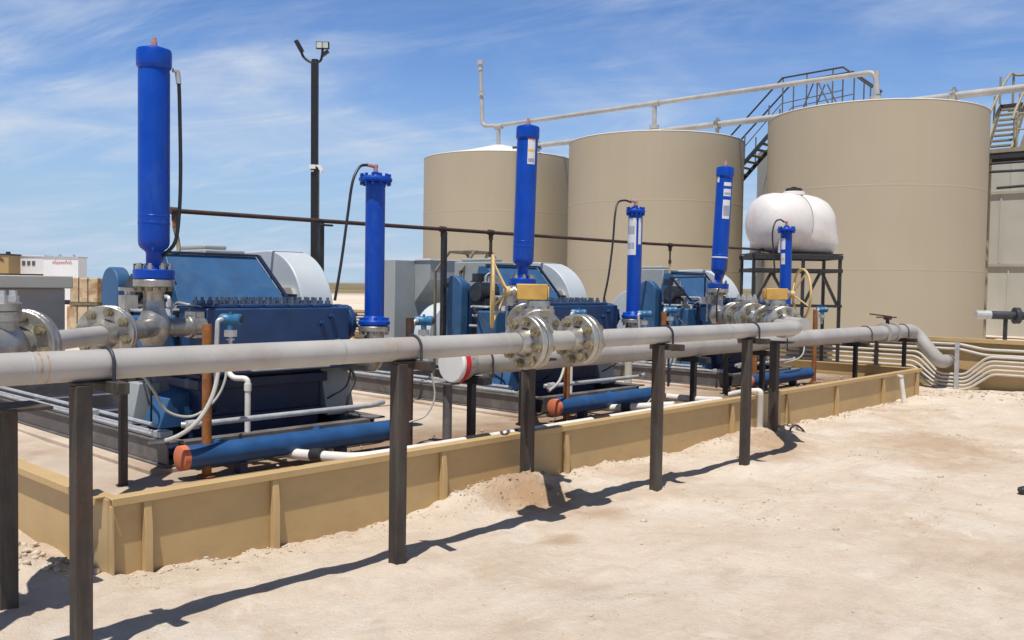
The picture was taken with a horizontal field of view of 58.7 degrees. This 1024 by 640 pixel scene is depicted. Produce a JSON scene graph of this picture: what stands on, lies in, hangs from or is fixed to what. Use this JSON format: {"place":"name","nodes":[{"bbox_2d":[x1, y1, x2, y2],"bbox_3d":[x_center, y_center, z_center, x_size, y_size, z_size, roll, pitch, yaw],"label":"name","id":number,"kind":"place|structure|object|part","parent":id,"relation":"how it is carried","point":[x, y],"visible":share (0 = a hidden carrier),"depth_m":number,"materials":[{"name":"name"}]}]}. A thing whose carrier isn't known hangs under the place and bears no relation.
{"place":"outdoors","nodes":[
{"label":"outdoors","id":0,"kind":"place"},
{"bbox_2d":[18,373,862,499],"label":"containment floor","id":1,"kind":"structure","parent":0,"point":[44,454],"depth_m":7.77,"materials":[{"name":"concrete"}]},
{"bbox_2d":[0,275,72,350],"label":"equipment cabinet","id":2,"kind":"object","parent":1,"relation":"on","point":[45,295],"visible":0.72,"depth_m":10.36,"materials":[{"name":"grey metal"}]},
{"bbox_2d":[118,378,127,485],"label":"support post","id":3,"kind":"object","parent":1,"relation":"on","point":[123,440],"visible":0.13,"depth_m":6.18,"materials":[{"name":"metal"}]},
{"bbox_2d":[18,423,389,475],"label":"pump plinth","id":4,"kind":"structure","parent":1,"relation":"on","point":[112,457],"depth_m":7.16,"materials":[{"name":"concrete"}]},
{"bbox_2d":[0,245,389,473],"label":"pump unit","id":5,"kind":"object","parent":4,"relation":"on","point":[275,296],"visible":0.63,"depth_m":7.71,"materials":[{"name":"blue metal"}]},
{"bbox_2d":[59,279,207,349],"bbox_3d":[-2.653,0.029,5.189,0.519,0.542,3.847,1,2,1],"label":"discharge line","id":6,"kind":"object","parent":5,"relation":"attached to","point":[113,326],"visible":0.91,"depth_m":6.44,"materials":[{"name":"silver metal"}]},
{"bbox_2d":[0,290,61,352],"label":"check valve","id":7,"kind":"object","parent":6,"relation":"attached to","point":[25,330],"visible":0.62,"depth_m":4.54,"materials":[{"name":"silver metal"}]},
{"bbox_2d":[132,37,182,279],"bbox_3d":[-2.659,-1.158,6.714,0.384,1.810,0.312,2,3,35],"label":"tall damper","id":8,"kind":"object","parent":6,"relation":"on","point":[154,63],"visible":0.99,"depth_m":6.59,"materials":[{"name":"blue paint"}]},
{"bbox_2d":[142,372,226,417],"bbox_3d":[-2.405,0.488,6.681,0.646,0.456,0.115,-1,3,-33],"label":"cable","id":9,"kind":"object","parent":5,"relation":"on","point":[172,413],"visible":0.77,"depth_m":6.62,"materials":[{"name":"grey plastic"}]},
{"bbox_2d":[214,312,243,384],"bbox_3d":[-2.054,0.206,6.610,0.185,0.530,0.126,1,2,10],"label":"transmitter","id":10,"kind":"object","parent":5,"relation":"attached to","point":[230,320],"visible":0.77,"depth_m":6.59,"materials":[{"name":"metal"}]},
{"bbox_2d":[148,372,219,444],"bbox_3d":[-2.250,0.535,6.353,0.151,0.627,0.555,3,3,43],"label":"cable","id":11,"kind":"object","parent":10,"relation":"hanging from","point":[195,423],"visible":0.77,"depth_m":6.33,"materials":[{"name":"white plastic"}]},
{"bbox_2d":[345,364,355,415],"bbox_3d":[-1.415,0.613,7.986,0.074,0.436,0.172,1,2,1],"label":"cable","id":12,"kind":"object","parent":5,"relation":"attached to","point":[352,386],"visible":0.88,"depth_m":7.97,"materials":[{"name":"black rubber"}]},
{"bbox_2d":[334,163,391,371],"bbox_3d":[-1.414,-0.463,8.168,0.486,1.880,0.612,3,3,43],"label":"short damper","id":13,"kind":"object","parent":5,"relation":"on","point":[373,322],"visible":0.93,"depth_m":8.14,"materials":[{"name":"blue paint"}]},
{"bbox_2d":[196,324,216,477],"bbox_3d":[-2.177,0.586,6.495,0.140,1.115,0.140,3,3,43],"label":"instrument post","id":14,"kind":"object","parent":1,"relation":"on","point":[206,394],"visible":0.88,"depth_m":6.47,"materials":[{"name":"metal"}]},
{"bbox_2d":[317,223,332,270],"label":"line post","id":15,"kind":"object","parent":1,"relation":"on","point":[320,243],"visible":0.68,"depth_m":9.29,"materials":[{"name":"black metal"}]},
{"bbox_2d":[162,207,763,272],"bbox_3d":[0.747,-0.900,12.187,0.134,0.791,11.501,3,3,43],"label":"overhead line","id":16,"kind":"object","parent":15,"relation":"on","point":[442,230],"visible":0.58,"depth_m":10.24,"materials":[{"name":"metal"}]},
{"bbox_2d":[406,318,413,445],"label":"instrument post","id":17,"kind":"object","parent":1,"relation":"on","point":[409,326],"visible":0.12,"depth_m":7.62,"materials":[{"name":"metal"}]},
{"bbox_2d":[409,373,435,422],"bbox_3d":[-0.752,0.656,7.648,0.243,0.409,0.032,-1,3,-33],"label":"cable","id":18,"kind":"object","parent":17,"relation":"hanging from","point":[426,414],"visible":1,"depth_m":7.69,"materials":[{"name":"grey plastic"}]},
{"bbox_2d":[414,314,434,335],"bbox_3d":[-0.782,0.198,7.815,0.232,0.495,0.123,1,2,-4],"label":"transmitter","id":19,"kind":"object","parent":17,"relation":"attached to","point":[423,321],"visible":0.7,"depth_m":7.78,"materials":[{"name":"metal"}]},
{"bbox_2d":[384,258,460,362],"bbox_3d":[-1.255,-0.057,14.508,1.120,1.830,1.200,3,3,43],"label":"control cabinet","id":20,"kind":"object","parent":1,"relation":"on","point":[408,288],"visible":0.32,"depth_m":14.35,"materials":[{"name":"grey metal"}]},
{"bbox_2d":[439,232,448,385],"bbox_3d":[-0.799,-0.017,10.600,0.068,2.015,0.100,3,3,43],"label":"line post","id":21,"kind":"object","parent":1,"relation":"on","point":[444,284],"visible":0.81,"depth_m":10.57,"materials":[{"name":"black metal"}]},
{"bbox_2d":[435,382,459,439],"bbox_3d":[-0.555,0.829,7.807,0.160,0.582,0.140,3,3,43],"label":"blank end stand","id":22,"kind":"object","parent":1,"relation":"on","point":[447,414],"visible":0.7,"depth_m":7.77,"materials":[{"name":"grey metal"}]},
{"bbox_2d":[459,375,491,435],"bbox_3d":[-0.355,0.802,7.948,0.400,0.631,0.100,3,3,43],"label":"pipe stand","id":23,"kind":"object","parent":1,"relation":"on","point":[473,381],"visible":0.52,"depth_m":7.92,"materials":[{"name":"black metal"}]},
{"bbox_2d":[438,313,954,382],"bbox_3d":[3.559,0.442,11.909,0.780,0.945,11.658,3,3,43],"label":"suction header","id":24,"kind":"object","parent":23,"relation":"on","point":[456,369],"visible":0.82,"depth_m":10.77,"materials":[{"name":"grey paint"}]},
{"bbox_2d":[491,355,494,377],"bbox_3d":[-0.254,0.367,8.035,0.280,0.266,0.029,3,3,43],"label":"bolt","id":25,"kind":"object","parent":24,"relation":"attached to","point":[492,375],"visible":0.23,"depth_m":7.95,"materials":[{"name":"grey metal"}]},
{"bbox_2d":[351,390,646,418],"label":"pump plinth","id":26,"kind":"structure","parent":1,"relation":"on","point":[454,406],"depth_m":10.25,"materials":[{"name":"concrete"}]},
{"bbox_2d":[433,250,496,376],"bbox_3d":[-0.591,-0.022,12.707,0.530,1.875,0.895,3,3,43],"label":"lifting frame","id":27,"kind":"object","parent":26,"relation":"on","point":[471,253],"visible":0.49,"depth_m":12.54,"materials":[{"name":"metal"}]},
{"bbox_2d":[348,258,650,418],"bbox_3d":[-0.601,0.074,11.810,5.109,1.770,2.297,3,3,43],"label":"pump unit","id":28,"kind":"object","parent":26,"relation":"on","point":[594,387],"visible":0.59,"depth_m":10.72,"materials":[{"name":"blue metal"}]},
{"bbox_2d":[500,285,528,327],"bbox_3d":[0.095,-0.041,8.193,0.519,0.542,3.787,1,2,2],"label":"discharge line","id":29,"kind":"object","parent":28,"relation":"attached to","point":[515,311],"visible":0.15,"depth_m":9.57,"materials":[{"name":"silver metal"}]},
{"bbox_2d":[509,118,539,284],"bbox_3d":[0.140,-1.225,9.653,0.292,1.810,0.292,4,3,43],"label":"tall damper","id":30,"kind":"object","parent":29,"relation":"on","point":[527,135],"visible":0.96,"depth_m":9.56,"materials":[{"name":"blue paint"}]},
{"bbox_2d":[490,254,559,330],"bbox_3d":[0.105,-0.130,7.190,0.549,0.774,0.800,1,2,-2],"label":"gear valve","id":31,"kind":"object","parent":29,"relation":"attached to","point":[545,310],"visible":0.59,"depth_m":7.11,"materials":[{"name":"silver metal"}]},
{"bbox_2d":[603,199,644,327],"bbox_3d":[1.257,-0.531,11.060,0.478,1.880,0.784,3,3,43],"label":"short damper","id":32,"kind":"object","parent":28,"relation":"on","point":[635,214],"visible":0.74,"depth_m":11.09,"materials":[{"name":"blue paint"}]},
{"bbox_2d":[637,309,652,327],"bbox_3d":[1.527,0.128,10.497,0.178,0.505,0.116,1,2,10],"label":"transmitter","id":33,"kind":"object","parent":28,"relation":"attached to","point":[644,315],"visible":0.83,"depth_m":10.47,"materials":[{"name":"metal"}]},
{"bbox_2d":[280,393,722,461],"bbox_3d":[0.286,0.952,8.782,1.189,0.168,5.434,3,3,43],"label":"drain line","id":34,"kind":"object","parent":1,"relation":"on","point":[318,454],"visible":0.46,"depth_m":7.55,"materials":[{"name":"white plastic"}]},
{"bbox_2d":[518,371,520,424],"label":"support post","id":35,"kind":"object","parent":1,"relation":"on","point":[519,408],"visible":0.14,"depth_m":9.16,"materials":[{"name":"metal"}]},
{"bbox_2d":[559,316,571,420],"bbox_3d":[0.572,0.517,9.468,0.140,1.115,0.140,3,3,43],"label":"instrument post","id":36,"kind":"object","parent":1,"relation":"on","point":[566,388],"visible":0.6,"depth_m":9.45,"materials":[{"name":"metal"}]},
{"bbox_2d":[548,367,564,391],"bbox_3d":[0.478,0.464,9.292,0.088,0.517,0.391,2,2,24],"label":"cable","id":37,"kind":"object","parent":36,"relation":"hanging from","point":[558,382],"visible":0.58,"depth_m":9.24,"materials":[{"name":"white plastic"}]},
{"bbox_2d":[570,308,587,314],"bbox_3d":[0.696,0.137,9.583,0.185,0.530,0.126,1,2,10],"label":"transmitter","id":38,"kind":"object","parent":36,"relation":"attached to","point":[578,311],"visible":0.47,"depth_m":9.56,"materials":[{"name":"metal"}]},
{"bbox_2d":[624,362,631,382],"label":"grey stub post","id":39,"kind":"object","parent":1,"relation":"on","point":[628,368],"visible":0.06,"depth_m":12.19,"materials":[{"name":"grey metal"}]},
{"bbox_2d":[661,312,666,401],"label":"instrument post","id":40,"kind":"object","parent":1,"relation":"on","point":[663,318],"visible":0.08,"depth_m":10.75,"materials":[{"name":"metal"}]},
{"bbox_2d":[663,305,677,325],"bbox_3d":[1.887,0.100,10.872,0.179,0.545,0.116,1,2,10],"label":"transmitter","id":41,"kind":"object","parent":40,"relation":"attached to","point":[670,310],"visible":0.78,"depth_m":10.85,"materials":[{"name":"metal"}]},
{"bbox_2d":[667,276,705,385],"bbox_3d":[2.565,0.145,13.331,0.022,1.591,0.972,3,3,43],"label":"guard frame","id":42,"kind":"object","parent":1,"relation":"on","point":[690,300],"visible":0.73,"depth_m":13.06,"materials":[{"name":"blue paint"}]},
{"bbox_2d":[677,356,710,401],"bbox_3d":[2.116,0.740,10.620,0.400,0.631,0.100,3,3,43],"label":"pipe stand","id":43,"kind":"object","parent":1,"relation":"on","point":[693,360],"visible":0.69,"depth_m":10.59,"materials":[{"name":"black metal"}]},
{"bbox_2d":[618,379,796,390],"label":"pump plinth","id":44,"kind":"structure","parent":1,"relation":"on","point":[711,388],"depth_m":12.87,"materials":[{"name":"concrete"}]},
{"bbox_2d":[612,266,813,390],"bbox_3d":[2.149,0.005,14.784,5.109,1.770,2.297,3,3,43],"label":"pump unit","id":45,"kind":"object","parent":44,"relation":"on","point":[655,290],"visible":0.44,"depth_m":13.57,"materials":[{"name":"blue metal"}]},
{"bbox_2d":[702,288,809,330],"bbox_3d":[2.850,-0.111,11.193,0.518,0.542,3.747,1,2,2],"label":"discharge line","id":46,"kind":"object","parent":45,"relation":"attached to","point":[711,314],"visible":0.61,"depth_m":12.56,"materials":[{"name":"silver metal"}]},
{"bbox_2d":[707,161,733,321],"bbox_3d":[2.806,-1.087,12.507,0.322,2.217,0.616,2,3,33],"label":"tall damper","id":47,"kind":"object","parent":46,"relation":"on","point":[722,214],"visible":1,"depth_m":12.54,"materials":[{"name":"blue paint"}]},
{"bbox_2d":[724,294,762,323],"bbox_3d":[2.913,-0.079,11.319,0.380,0.480,0.846,1,2,-2],"label":"check valve","id":48,"kind":"object","parent":46,"relation":"attached to","point":[742,309],"visible":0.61,"depth_m":11.20,"materials":[{"name":"silver metal"}]},
{"bbox_2d":[752,268,811,338],"bbox_3d":[3.020,-0.197,10.177,0.469,0.774,0.800,1,2,-2],"label":"gear valve","id":49,"kind":"object","parent":46,"relation":"attached to","point":[775,307],"visible":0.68,"depth_m":10.09,"materials":[{"name":"silver metal"}]},
{"bbox_2d":[772,219,795,306],"bbox_3d":[4.071,-0.609,14.108,0.478,1.898,0.619,3,3,43],"label":"short damper","id":50,"kind":"object","parent":45,"relation":"on","point":[786,231],"visible":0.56,"depth_m":14.08,"materials":[{"name":"blue paint"}]},
{"bbox_2d":[784,347,804,362],"bbox_3d":[4.141,0.484,13.251,0.068,0.247,0.864,2,3,36],"label":"cable","id":51,"kind":"object","parent":45,"relation":"hanging from","point":[797,358],"visible":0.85,"depth_m":13.26,"materials":[{"name":"white plastic"}]},
{"bbox_2d":[722,353,727,393],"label":"support post","id":52,"kind":"object","parent":1,"relation":"on","point":[725,370],"visible":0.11,"depth_m":12.13,"materials":[{"name":"metal"}]},
{"bbox_2d":[752,355,756,387],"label":"instrument post","id":53,"kind":"object","parent":1,"relation":"on","point":[754,364],"depth_m":12.42,"materials":[{"name":"metal"}]},
{"bbox_2d":[753,350,769,391],"bbox_3d":[3.256,0.712,11.854,0.400,0.631,0.100,3,3,43],"label":"pipe stand","id":54,"kind":"object","parent":1,"relation":"on","point":[763,354],"visible":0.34,"depth_m":11.83,"materials":[{"name":"black metal"}]},
{"bbox_2d":[809,310,817,382],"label":"instrument post","id":55,"kind":"object","parent":1,"relation":"on","point":[814,348],"visible":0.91,"depth_m":13.79,"materials":[{"name":"metal"}]},
{"bbox_2d":[816,306,827,328],"bbox_3d":[4.753,0.043,13.972,0.188,0.515,0.130,1,2,10],"label":"transmitter","id":56,"kind":"object","parent":55,"relation":"attached to","point":[821,309],"visible":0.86,"depth_m":13.95,"materials":[{"name":"metal"}]},
{"bbox_2d":[842,342,869,377],"bbox_3d":[5.306,0.660,14.071,0.400,0.631,0.100,3,3,43],"label":"pipe stand","id":57,"kind":"object","parent":1,"relation":"on","point":[855,345],"visible":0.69,"depth_m":14.04,"materials":[{"name":"black metal"}]},
{"bbox_2d":[0,284,1023,639],"bbox_3d":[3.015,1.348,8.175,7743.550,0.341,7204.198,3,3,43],"label":"ground","id":58,"kind":"structure","parent":0,"point":[774,580],"depth_m":5.51,"materials":[{"name":"beige sand"}]},
{"bbox_2d":[0,252,21,274],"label":"site trailer","id":59,"kind":"object","parent":58,"relation":"on","point":[9,263],"visible":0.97,"depth_m":58.07,"materials":[{"name":"metal"}]},
{"bbox_2d":[0,400,52,610],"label":"support post","id":60,"kind":"object","parent":58,"relation":"on","point":[9,573],"visible":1,"depth_m":4.50,"materials":[{"name":"metal"}]},
{"bbox_2d":[20,255,45,275],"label":"white trailer","id":61,"kind":"object","parent":58,"relation":"on","point":[31,264],"visible":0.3,"depth_m":59.85,"materials":[{"name":"metal"}]},
{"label":"windows","id":62,"kind":"part","parent":61,"relation":"part of","materials":[{"name":"grey glass"}]},
{"bbox_2d":[42,254,87,303],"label":"white container","id":63,"kind":"object","parent":58,"relation":"on","point":[73,266],"visible":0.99,"depth_m":58.87,"materials":[{"name":"metal"}]},
{"bbox_2d":[67,305,101,328],"bbox_3d":[-13.202,-0.040,28.443,1.001,0.844,0.939,1,2,0],"label":"pallet crate","id":64,"kind":"object","parent":58,"relation":"on","point":[75,313],"visible":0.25,"depth_m":27.99,"materials":[{"name":"beige wood"}]},
{"bbox_2d":[69,277,101,305],"bbox_3d":[-13.164,-0.894,28.411,0.850,0.854,0.940,1,2,0],"label":"pallet crate","id":65,"kind":"object","parent":64,"relation":"on","point":[85,291],"visible":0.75,"depth_m":27.96,"materials":[{"name":"beige wood"}]},
{"bbox_2d":[68,379,129,639],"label":"support post","id":66,"kind":"object","parent":58,"relation":"on","point":[81,506],"visible":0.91,"depth_m":3.93,"materials":[{"name":"metal"}]},
{"bbox_2d":[294,39,329,260],"bbox_3d":[-3.450,-1.882,15.826,0.594,5.779,0.567,1,2,-1],"label":"light pole","id":67,"kind":"object","parent":58,"relation":"on","point":[315,167],"visible":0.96,"depth_m":15.62,"materials":[{"name":"black metal"}]},
{"bbox_2d":[388,360,435,564],"bbox_3d":[-0.626,1.014,5.321,0.300,1.556,0.192,3,3,43],"label":"support post","id":68,"kind":"object","parent":58,"relation":"on","point":[398,458],"visible":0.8,"depth_m":5.25,"materials":[{"name":"metal"}]},
{"bbox_2d":[0,314,801,385],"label":"header pipe","id":69,"kind":"object","parent":68,"relation":"on","point":[524,342],"visible":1,"depth_m":5.04,"materials":[{"name":"silver metal"}]},
{"bbox_2d":[95,345,115,393],"bbox_3d":[-1.798,0.216,4.038,0.186,0.208,0.029,3,3,43],"label":"bolt","id":70,"kind":"object","parent":69,"relation":"attached to","point":[111,352],"visible":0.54,"depth_m":3.98,"materials":[{"name":"grey metal"}]},
{"bbox_2d":[407,334,422,360],"bbox_3d":[-0.583,0.185,5.352,0.186,0.208,0.029,3,3,43],"label":"bolt","id":71,"kind":"object","parent":69,"relation":"attached to","point":[420,344],"visible":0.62,"depth_m":5.30,"materials":[{"name":"grey metal"}]},
{"bbox_2d":[660,325,673,350],"bbox_3d":[1.229,0.140,7.312,0.186,0.208,0.029,3,3,43],"label":"bolt","id":72,"kind":"object","parent":69,"relation":"attached to","point":[670,328],"visible":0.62,"depth_m":7.26,"materials":[{"name":"grey metal"}]},
{"bbox_2d":[748,321,760,337],"bbox_3d":[2.207,0.115,8.369,0.186,0.208,0.029,3,3,43],"label":"bolt","id":73,"kind":"object","parent":69,"relation":"attached to","point":[757,325],"visible":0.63,"depth_m":8.32,"materials":[{"name":"grey metal"}]},
{"bbox_2d":[18,358,921,575],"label":"containment wall","id":74,"kind":"structure","parent":58,"relation":"on","point":[150,530],"depth_m":6.17,"materials":[{"name":"beige paint"}]},
{"bbox_2d":[728,388,763,426],"bbox_3d":[2.689,1.060,10.479,0.436,0.580,0.070,3,3,43],"label":"drain pipe","id":75,"kind":"object","parent":74,"relation":"attached to","point":[759,392],"depth_m":10.33,"materials":[{"name":"white plastic"}]},
{"bbox_2d":[423,145,568,266],"bbox_3d":[-0.622,-3.744,40.127,6.576,7.860,6.576,3,3,43],"label":"storage tank","id":76,"kind":"object","parent":58,"relation":"on","point":[473,189],"visible":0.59,"depth_m":37.29,"materials":[{"name":"beige metal"}]},
{"bbox_2d":[18,376,1023,639],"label":"scattered stones","id":77,"kind":"object","parent":58,"relation":"on","point":[58,562],"visible":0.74,"depth_m":6.38,"materials":[{"name":"beige stone"}]},
{"bbox_2d":[520,358,556,472],"bbox_3d":[0.155,1.016,7.303,0.300,1.428,0.242,3,3,43],"label":"support post","id":78,"kind":"object","parent":58,"relation":"on","point":[527,419],"visible":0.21,"depth_m":7.23,"materials":[{"name":"metal"}]},
{"bbox_2d":[567,129,744,302],"bbox_3d":[5.406,-3.358,34.699,6.576,7.680,6.576,3,3,43],"label":"storage tank","id":79,"kind":"object","parent":58,"relation":"on","point":[666,179],"visible":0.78,"depth_m":31.78,"materials":[{"name":"beige metal"}]},
{"bbox_2d":[649,343,684,491],"bbox_3d":[1.186,0.969,7.281,0.300,1.556,0.192,3,3,43],"label":"support post","id":80,"kind":"object","parent":58,"relation":"on","point":[657,409],"visible":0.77,"depth_m":7.21,"materials":[{"name":"metal"}]},
{"bbox_2d":[352,309,1023,390],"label":"berm wall","id":81,"kind":"structure","parent":58,"relation":"on","point":[967,361],"depth_m":15.76,"materials":[{"name":"beige paint"}]},
{"bbox_2d":[356,316,1023,357],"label":"conduit pipe","id":82,"kind":"object","parent":81,"relation":"attached to","point":[941,348],"depth_m":15.76,"materials":[{"name":"grey metal"}]},
{"bbox_2d":[357,313,1023,352],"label":"conduit pipe","id":83,"kind":"object","parent":81,"relation":"attached to","point":[981,348],"depth_m":15.48,"materials":[{"name":"grey metal"}]},
{"bbox_2d":[355,330,1023,389],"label":"conduit pipe","id":84,"kind":"object","parent":58,"relation":"on","point":[976,383],"depth_m":15.48,"materials":[{"name":"grey metal"}]},
{"bbox_2d":[356,328,1023,386],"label":"conduit pipe","id":85,"kind":"object","parent":84,"relation":"on","point":[940,383],"depth_m":16.04,"materials":[{"name":"grey metal"}]},
{"bbox_2d":[359,325,1023,382],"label":"conduit pipe","id":86,"kind":"object","parent":85,"relation":"on","point":[932,375],"depth_m":16.06,"materials":[{"name":"grey metal"}]},
{"bbox_2d":[357,322,1023,378],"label":"conduit pipe","id":87,"kind":"object","parent":86,"relation":"on","point":[942,376],"depth_m":16.02,"materials":[{"name":"grey metal"}]},
{"bbox_2d":[356,319,1023,375],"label":"conduit pipe","id":88,"kind":"object","parent":87,"relation":"on","point":[933,367],"depth_m":15.96,"materials":[{"name":"grey metal"}]},
{"bbox_2d":[738,338,769,465],"bbox_3d":[2.164,0.944,8.338,0.300,1.556,0.192,3,3,43],"label":"support post","id":89,"kind":"object","parent":58,"relation":"on","point":[745,401],"visible":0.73,"depth_m":8.26,"materials":[{"name":"metal"}]},
{"bbox_2d":[755,149,766,301],"bbox_3d":[13.514,-3.440,37.825,6.576,7.860,6.576,3,3,43],"label":"storage tank","id":90,"kind":"object","parent":58,"relation":"on","point":[761,188],"visible":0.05,"depth_m":37.50,"materials":[{"name":"beige metal"}]},
{"bbox_2d":[768,340,794,431],"bbox_3d":[2.943,0.952,10.171,0.300,1.428,0.242,3,3,43],"label":"support post","id":91,"kind":"object","parent":58,"relation":"on","point":[774,366],"visible":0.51,"depth_m":10.10,"materials":[{"name":"metal"}]},
{"bbox_2d":[739,253,842,361],"bbox_3d":[5.007,-0.015,16.498,1.600,2.350,0.923,1,2,0],"label":"tank stand","id":92,"kind":"object","parent":58,"relation":"on","point":[801,257],"visible":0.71,"depth_m":16.05,"materials":[{"name":"black metal"}]},
{"bbox_2d":[745,187,838,253],"bbox_3d":[5.036,-1.798,16.432,1.605,1.215,1.066,0,2,-21],"label":"plastic tank","id":93,"kind":"object","parent":92,"relation":"on","point":[812,219],"visible":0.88,"depth_m":16.04,"materials":[{"name":"white plastic"}]},
{"bbox_2d":[789,424,803,430],"bbox_3d":[3.266,1.261,10.486,0.216,0.110,0.057,0,2,-17],"label":"bent rod","id":94,"kind":"object","parent":58,"relation":"on","point":[800,427],"visible":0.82,"depth_m":10.49,"materials":[{"name":"metal"}]},
{"bbox_2d":[731,66,882,180],"bbox_3d":[9.655,-4.434,35.990,9.890,9.865,1.133,3,3,43],"label":"tank stair","id":95,"kind":"object","parent":58,"relation":"on","point":[764,140],"visible":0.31,"depth_m":34.75,"materials":[{"name":"metal"}]},
{"bbox_2d":[874,340,878,364],"bbox_3d":[6.638,0.782,16.596,0.070,0.900,0.023,3,3,43],"label":"conduit strut","id":96,"kind":"object","parent":58,"relation":"on","point":[876,348],"visible":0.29,"depth_m":16.58,"materials":[{"name":"black metal"}]},
{"bbox_2d":[764,98,990,338],"bbox_3d":[11.530,-3.057,29.179,6.576,7.680,6.576,3,3,43],"label":"storage tank","id":97,"kind":"object","parent":58,"relation":"on","point":[899,186],"visible":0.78,"depth_m":26.18,"materials":[{"name":"beige metal"}]},
{"bbox_2d":[477,60,881,144],"bbox_3d":[5.077,-9.194,34.868,18.100,4.220,0.355,3,3,43],"label":"vent line","id":98,"kind":"object","parent":97,"relation":"on","point":[874,75],"visible":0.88,"depth_m":34.18,"materials":[{"name":"metal"}]},
{"bbox_2d":[538,84,1023,151],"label":"gas line","id":99,"kind":"object","parent":97,"relation":"on","point":[717,124],"visible":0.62,"depth_m":33.44,"materials":[{"name":"beige metal"}]},
{"bbox_2d":[897,374,906,403],"bbox_3d":[5.752,1.045,13.419,0.154,0.496,0.088,1,2,0],"label":"leaning pipe","id":100,"kind":"object","parent":58,"relation":"on","point":[902,388],"visible":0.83,"depth_m":13.39,"materials":[{"name":"white plastic"}]},
{"bbox_2d":[896,338,917,366],"bbox_3d":[6.715,0.790,15.604,0.400,0.961,0.100,3,3,43],"label":"pipe stand","id":101,"kind":"object","parent":58,"relation":"on","point":[904,341],"visible":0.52,"depth_m":15.56,"materials":[{"name":"black metal"}]},
{"bbox_2d":[954,342,959,388],"bbox_3d":[7.651,0.832,15.661,0.070,0.900,0.023,3,3,43],"label":"conduit strut","id":102,"kind":"object","parent":58,"relation":"on","point":[956,365],"visible":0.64,"depth_m":15.65,"materials":[{"name":"metal"}]},
{"bbox_2d":[974,307,1023,339],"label":"tank manifold","id":103,"kind":"object","parent":58,"relation":"on","point":[1014,315],"visible":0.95,"depth_m":21.91,"materials":[{"name":"metal"}]},
{"bbox_2d":[983,72,1023,338],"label":"walkway tower","id":104,"kind":"structure","parent":58,"relation":"on","point":[1014,153],"depth_m":30.03,"materials":[{"name":"beige metal"}]},
{"bbox_2d":[986,163,1023,336],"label":"panel tank","id":105,"kind":"object","parent":58,"relation":"on","point":[1005,290],"visible":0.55,"depth_m":35.31,"materials":[{"name":"beige metal"}]},
{"bbox_2d":[1017,486,1023,494],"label":"dark rock","id":106,"kind":"object","parent":58,"relation":"on","point":[1020,489],"visible":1,"depth_m":7.46,"materials":[{"name":"black stone"}]},
{"bbox_2d":[0,0,1023,288],"label":"sky","id":107,"kind":"structure","parent":0,"point":[399,79],"materials":[{"name":"blue"}]},
{"bbox_2d":[329,283,750,290],"bbox_3d":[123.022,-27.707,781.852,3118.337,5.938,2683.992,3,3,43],"label":"hills","id":108,"kind":"structure","parent":0,"point":[364,284],"depth_m":1567.53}
]}

